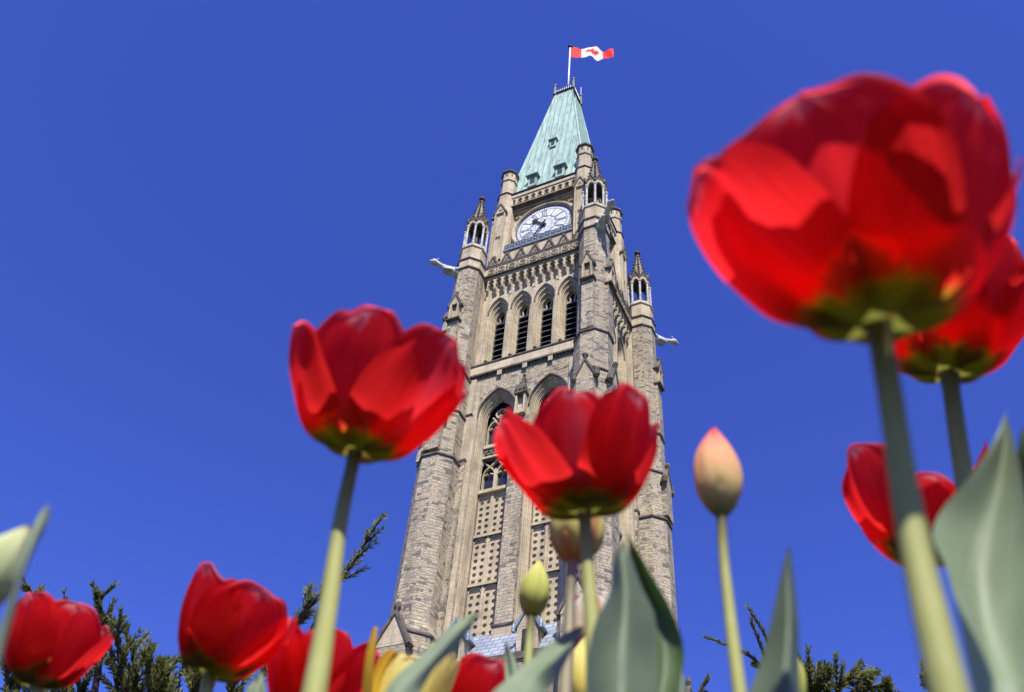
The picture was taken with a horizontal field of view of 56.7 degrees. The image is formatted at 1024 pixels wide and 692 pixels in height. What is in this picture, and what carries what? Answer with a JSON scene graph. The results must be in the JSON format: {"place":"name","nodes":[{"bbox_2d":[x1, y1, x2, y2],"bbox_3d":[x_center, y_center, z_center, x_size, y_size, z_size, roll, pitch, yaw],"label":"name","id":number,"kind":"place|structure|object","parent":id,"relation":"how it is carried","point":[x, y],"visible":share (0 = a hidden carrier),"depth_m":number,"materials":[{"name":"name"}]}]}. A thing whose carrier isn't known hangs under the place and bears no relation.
{"place":"outdoors","nodes":[
{"label":"outdoors","id":0,"kind":"place"},
{"bbox_2d":[0,0,1023,691],"label":"sky","id":1,"kind":"structure","parent":0,"point":[185,185],"materials":[{"name":"blue"}]},
{"label":"plaza paving","id":2,"kind":"structure","parent":0,"visible":0},
{"bbox_2d":[376,77,692,691],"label":"clock tower","id":3,"kind":"structure","parent":2,"relation":"on","point":[542,306],"depth_m":60.32,"materials":[{"name":"stone"}]},
{"bbox_2d":[452,387,514,636],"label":"tower window","id":4,"kind":"structure","parent":3,"relation":"in","point":[477,583],"depth_m":53.67,"materials":[{"name":"stone"}]},
{"bbox_2d":[480,427,488,489],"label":"tower window","id":5,"kind":"structure","parent":3,"relation":"in","point":[483,467],"depth_m":59.28,"materials":[{"name":"stone"}]},
{"bbox_2d":[483,299,506,362],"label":"belfry window","id":6,"kind":"structure","parent":3,"relation":"in","point":[499,309],"depth_m":66.84,"materials":[{"name":"stone"}]},
{"bbox_2d":[494,321,501,359],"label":"belfry window","id":7,"kind":"structure","parent":3,"relation":"in","point":[497,348],"depth_m":66.64,"materials":[{"name":"stone"}]},
{"bbox_2d":[507,292,530,355],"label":"belfry window","id":8,"kind":"structure","parent":3,"relation":"in","point":[522,302],"depth_m":66.24,"materials":[{"name":"stone"}]},
{"bbox_2d":[514,373,567,623],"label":"tower window","id":9,"kind":"structure","parent":3,"relation":"in","point":[535,545],"depth_m":51.10,"materials":[{"name":"stone"}]},
{"bbox_2d":[532,285,553,348],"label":"belfry window","id":10,"kind":"structure","parent":3,"relation":"in","point":[546,294],"depth_m":65.65,"materials":[{"name":"stone"}]},
{"bbox_2d":[557,278,577,341],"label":"belfry window","id":11,"kind":"structure","parent":3,"relation":"in","point":[569,287],"depth_m":65.09,"materials":[{"name":"stone"}]},
{"bbox_2d":[567,44,572,87],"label":"flagpole","id":12,"kind":"object","parent":3,"relation":"on","point":[569,46],"visible":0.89,"depth_m":100.83,"materials":[{"name":"white metal"}]},
{"bbox_2d":[571,46,613,60],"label":"flag","id":13,"kind":"object","parent":12,"relation":"attached to","point":[596,53],"visible":1,"depth_m":103.09,"materials":[{"name":"red fabric"}]},
{"bbox_2d":[613,335,614,361],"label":"belfry window","id":14,"kind":"structure","parent":3,"relation":"in","point":[614,335],"depth_m":67.75,"materials":[{"name":"stone"}]},
{"bbox_2d":[618,338,623,382],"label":"belfry window","id":15,"kind":"structure","parent":3,"relation":"in","point":[620,351],"depth_m":69.22,"materials":[{"name":"stone"}]},
{"bbox_2d":[619,505,630,552],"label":"tower window","id":16,"kind":"structure","parent":3,"relation":"in","point":[624,517],"depth_m":58.00,"materials":[{"name":"stone"}]},
{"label":"flower bed soil","id":17,"kind":"structure","parent":0,"visible":0},
{"bbox_2d":[0,504,49,661],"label":"tulip","id":18,"kind":"object","parent":17,"relation":"on","point":[18,546],"visible":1,"depth_m":0.33,"materials":[{"name":"white plant"}]},
{"bbox_2d":[0,576,94,691],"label":"juniper shrub","id":19,"kind":"object","parent":17,"relation":"on","point":[10,681],"visible":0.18,"depth_m":2.10,"materials":[{"name":"green plant"}]},
{"bbox_2d":[4,591,113,691],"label":"tulip","id":20,"kind":"object","parent":17,"relation":"on","point":[51,643],"visible":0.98,"depth_m":0.66,"materials":[{"name":"red plant"}]},
{"bbox_2d":[89,579,254,691],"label":"juniper shrub","id":21,"kind":"object","parent":17,"relation":"on","point":[157,674],"visible":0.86,"depth_m":2.09,"materials":[{"name":"green plant"}]},
{"bbox_2d":[178,562,297,691],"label":"tulip","id":22,"kind":"object","parent":17,"relation":"on","point":[231,630],"visible":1,"depth_m":0.63,"materials":[{"name":"red plant"}]},
{"bbox_2d":[246,625,379,691],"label":"tulip","id":23,"kind":"object","parent":17,"relation":"on","point":[286,667],"visible":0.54,"depth_m":0.69,"materials":[{"name":"red plant"}]},
{"bbox_2d":[247,511,387,684],"bbox_3d":[-0.484,1.021,1.642,0.179,1.604,0.444,20,-49,-13],"label":"juniper shrub","id":24,"kind":"object","parent":17,"relation":"on","point":[305,614],"visible":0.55,"depth_m":2.11,"materials":[{"name":"green plant"}]},
{"bbox_2d":[289,304,468,691],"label":"tulip","id":25,"kind":"object","parent":17,"relation":"on","point":[373,384],"visible":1,"depth_m":0.47,"materials":[{"name":"red plant"}]},
{"bbox_2d":[362,612,478,691],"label":"tulip","id":26,"kind":"object","parent":17,"relation":"on","point":[433,667],"visible":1,"depth_m":0.57,"materials":[{"name":"yellow plant"}]},
{"bbox_2d":[451,625,582,691],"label":"tulip","id":27,"kind":"object","parent":17,"relation":"on","point":[538,672],"visible":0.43,"depth_m":0.46,"materials":[{"name":"red plant"}]},
{"bbox_2d":[504,560,549,680],"bbox_3d":[-0.007,0.371,0.428,0.026,0.744,0.159,2,-47,4],"label":"tulip","id":28,"kind":"object","parent":17,"relation":"on","point":[534,593],"visible":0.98,"depth_m":0.71,"materials":[{"name":"green plant"}]},
{"bbox_2d":[494,381,658,691],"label":"tulip","id":29,"kind":"object","parent":17,"relation":"on","point":[584,458],"visible":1,"depth_m":0.48,"materials":[{"name":"red plant"}]},
{"bbox_2d":[549,517,604,691],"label":"tulip","id":30,"kind":"object","parent":17,"relation":"on","point":[564,538],"visible":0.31,"depth_m":0.62,"materials":[{"name":"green plant"}]},
{"bbox_2d":[572,638,585,691],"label":"tulip","id":31,"kind":"object","parent":17,"relation":"on","point":[579,674],"visible":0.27,"depth_m":0.64,"materials":[{"name":"yellow plant"}]},
{"bbox_2d":[574,533,685,691],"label":"tulip","id":32,"kind":"object","parent":17,"relation":"on","point":[670,659],"visible":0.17,"depth_m":0.45,"materials":[{"name":"green plant"}]},
{"bbox_2d":[694,427,799,691],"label":"tulip","id":33,"kind":"object","parent":17,"relation":"on","point":[718,476],"visible":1,"depth_m":0.41,"materials":[{"name":"pink plant"}]},
{"bbox_2d":[697,603,901,691],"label":"juniper shrub","id":34,"kind":"object","parent":17,"relation":"on","point":[821,678],"visible":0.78,"depth_m":2.19,"materials":[{"name":"green plant"}]},
{"bbox_2d":[799,659,806,691],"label":"tulip","id":35,"kind":"object","parent":17,"relation":"on","point":[803,684],"visible":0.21,"depth_m":0.55,"materials":[{"name":"green plant"}]},
{"bbox_2d":[687,73,1020,691],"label":"tulip","id":36,"kind":"object","parent":17,"relation":"on","point":[876,213],"visible":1,"depth_m":0.28,"materials":[{"name":"red plant"}]},
{"bbox_2d":[842,439,987,566],"bbox_3d":[0.234,0.318,0.349,0.102,0.734,0.089,5,-47,0],"label":"tulip","id":37,"kind":"object","parent":17,"relation":"on","point":[866,491],"visible":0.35,"depth_m":0.57,"materials":[{"name":"red plant"}]},
{"bbox_2d":[917,660,926,689],"bbox_3d":[0.918,1.272,1.674,0.091,1.501,0.145,5,-47,0],"label":"juniper shrub","id":38,"kind":"object","parent":17,"relation":"on","point":[922,679],"visible":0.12,"depth_m":2.18,"materials":[{"name":"green plant"}]},
{"bbox_2d":[894,236,1023,691],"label":"tulip","id":39,"kind":"object","parent":17,"relation":"on","point":[978,533],"visible":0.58,"depth_m":0.35,"materials":[{"name":"red plant"}]}
]}

